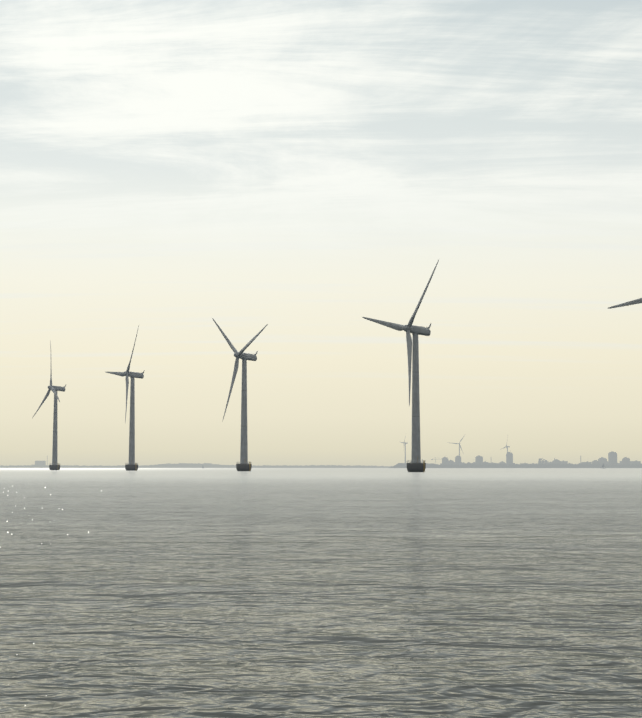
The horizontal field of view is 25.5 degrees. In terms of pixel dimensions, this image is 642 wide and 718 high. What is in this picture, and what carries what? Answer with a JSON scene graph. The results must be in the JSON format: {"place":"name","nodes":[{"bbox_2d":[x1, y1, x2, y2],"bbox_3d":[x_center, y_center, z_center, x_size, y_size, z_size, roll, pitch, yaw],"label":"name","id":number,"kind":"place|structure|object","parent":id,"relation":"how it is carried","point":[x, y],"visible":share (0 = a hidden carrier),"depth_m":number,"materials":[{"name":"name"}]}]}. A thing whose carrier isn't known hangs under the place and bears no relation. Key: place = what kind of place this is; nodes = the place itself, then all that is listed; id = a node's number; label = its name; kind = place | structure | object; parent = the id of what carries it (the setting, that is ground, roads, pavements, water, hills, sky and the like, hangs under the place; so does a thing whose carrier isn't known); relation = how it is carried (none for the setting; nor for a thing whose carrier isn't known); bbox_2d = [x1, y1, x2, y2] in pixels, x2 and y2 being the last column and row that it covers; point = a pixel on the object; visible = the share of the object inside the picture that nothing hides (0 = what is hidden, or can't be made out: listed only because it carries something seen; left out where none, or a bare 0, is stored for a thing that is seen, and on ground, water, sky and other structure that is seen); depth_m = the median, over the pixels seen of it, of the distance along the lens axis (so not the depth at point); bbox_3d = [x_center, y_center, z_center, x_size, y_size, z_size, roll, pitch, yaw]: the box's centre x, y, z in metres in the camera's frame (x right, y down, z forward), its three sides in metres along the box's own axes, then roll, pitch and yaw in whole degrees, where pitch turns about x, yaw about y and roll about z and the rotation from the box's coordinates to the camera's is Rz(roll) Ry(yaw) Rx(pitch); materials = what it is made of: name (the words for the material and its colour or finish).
{"place":"outdoors","nodes":[
{"label":"outdoors","id":0,"kind":"place"},
{"bbox_2d":[0,467,389,467],"bbox_3d":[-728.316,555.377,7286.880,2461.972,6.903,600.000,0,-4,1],"label":"coast land","id":1,"kind":"structure","parent":0,"point":[199,467],"depth_m":6988.86,"materials":[{"name":"grey"}]},
{"bbox_2d":[31,456,47,465],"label":"building","id":2,"kind":"structure","parent":1,"relation":"on","point":[40,463],"depth_m":7146.55,"materials":[{"name":"grey glass"}]},
{"bbox_2d":[0,463,392,466],"bbox_3d":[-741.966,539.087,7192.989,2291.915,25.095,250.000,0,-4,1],"label":"coast treeline","id":3,"kind":"object","parent":1,"relation":"on","point":[188,465],"visible":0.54,"depth_m":7070.66,"materials":[{"name":"grey plant"}]},
{"bbox_2d":[0,468,641,717],"bbox_3d":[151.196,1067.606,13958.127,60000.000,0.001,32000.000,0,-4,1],"label":"sea","id":4,"kind":"structure","parent":0,"point":[326,593],"depth_m":23.36,"materials":[{"name":"liquid"}]},
{"bbox_2d":[32,340,65,469],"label":"turbine","id":5,"kind":"object","parent":4,"relation":"in","point":[54,463],"visible":0.94,"depth_m":1109.80,"materials":[{"name":"paint"}]},
{"bbox_2d":[106,326,144,470],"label":"turbine","id":6,"kind":"object","parent":4,"relation":"in","point":[132,465],"visible":0.98,"depth_m":946.06,"materials":[{"name":"paint"}]},
{"bbox_2d":[212,318,267,470],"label":"turbine","id":7,"kind":"object","parent":4,"relation":"in","point":[243,465],"visible":0.96,"depth_m":789.37,"materials":[{"name":"paint"}]},
{"bbox_2d":[362,260,438,471],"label":"turbine","id":8,"kind":"object","parent":4,"relation":"in","point":[415,465],"visible":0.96,"depth_m":636.71,"materials":[{"name":"paint"}]},
{"bbox_2d":[608,298,641,308],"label":"turbine","id":9,"kind":"object","parent":4,"relation":"in","point":[636,301],"visible":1,"depth_m":515.94,"materials":[{"name":"paint"}]},
{"bbox_2d":[0,0,641,465],"label":"sky","id":10,"kind":"structure","parent":0,"point":[305,170],"materials":[{"name":"white"}]},
{"bbox_2d":[390,463,641,467],"bbox_3d":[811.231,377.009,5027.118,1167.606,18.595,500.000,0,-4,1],"label":"harbour mole","id":11,"kind":"object","parent":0,"point":[402,465],"depth_m":4782.52},
{"bbox_2d":[401,436,407,465],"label":"wind turbine","id":12,"kind":"object","parent":11,"relation":"on","point":[405,450],"visible":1,"depth_m":4785.46,"materials":[{"name":"paint"}]},
{"bbox_2d":[453,435,464,465],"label":"wind turbine","id":13,"kind":"object","parent":11,"relation":"on","point":[459,449],"visible":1,"depth_m":4781.67,"materials":[{"name":"paint"}]},
{"bbox_2d":[500,437,509,465],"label":"wind turbine","id":14,"kind":"object","parent":11,"relation":"on","point":[506,446],"visible":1,"depth_m":4780.93,"materials":[{"name":"paint"}]},
{"bbox_2d":[422,450,640,464],"bbox_3d":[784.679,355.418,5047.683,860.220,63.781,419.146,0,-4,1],"label":"harbour skyline buildings","id":15,"kind":"structure","parent":11,"relation":"on","point":[612,457],"depth_m":4957.34,"materials":[{"name":"concrete"}]},
{"bbox_2d":[443,463,641,464],"bbox_3d":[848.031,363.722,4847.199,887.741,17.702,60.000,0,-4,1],"label":"harbour mole treeline","id":16,"kind":"object","parent":11,"relation":"on","point":[545,464],"visible":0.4,"depth_m":4824.26,"materials":[{"name":"grey plant"}]}
]}

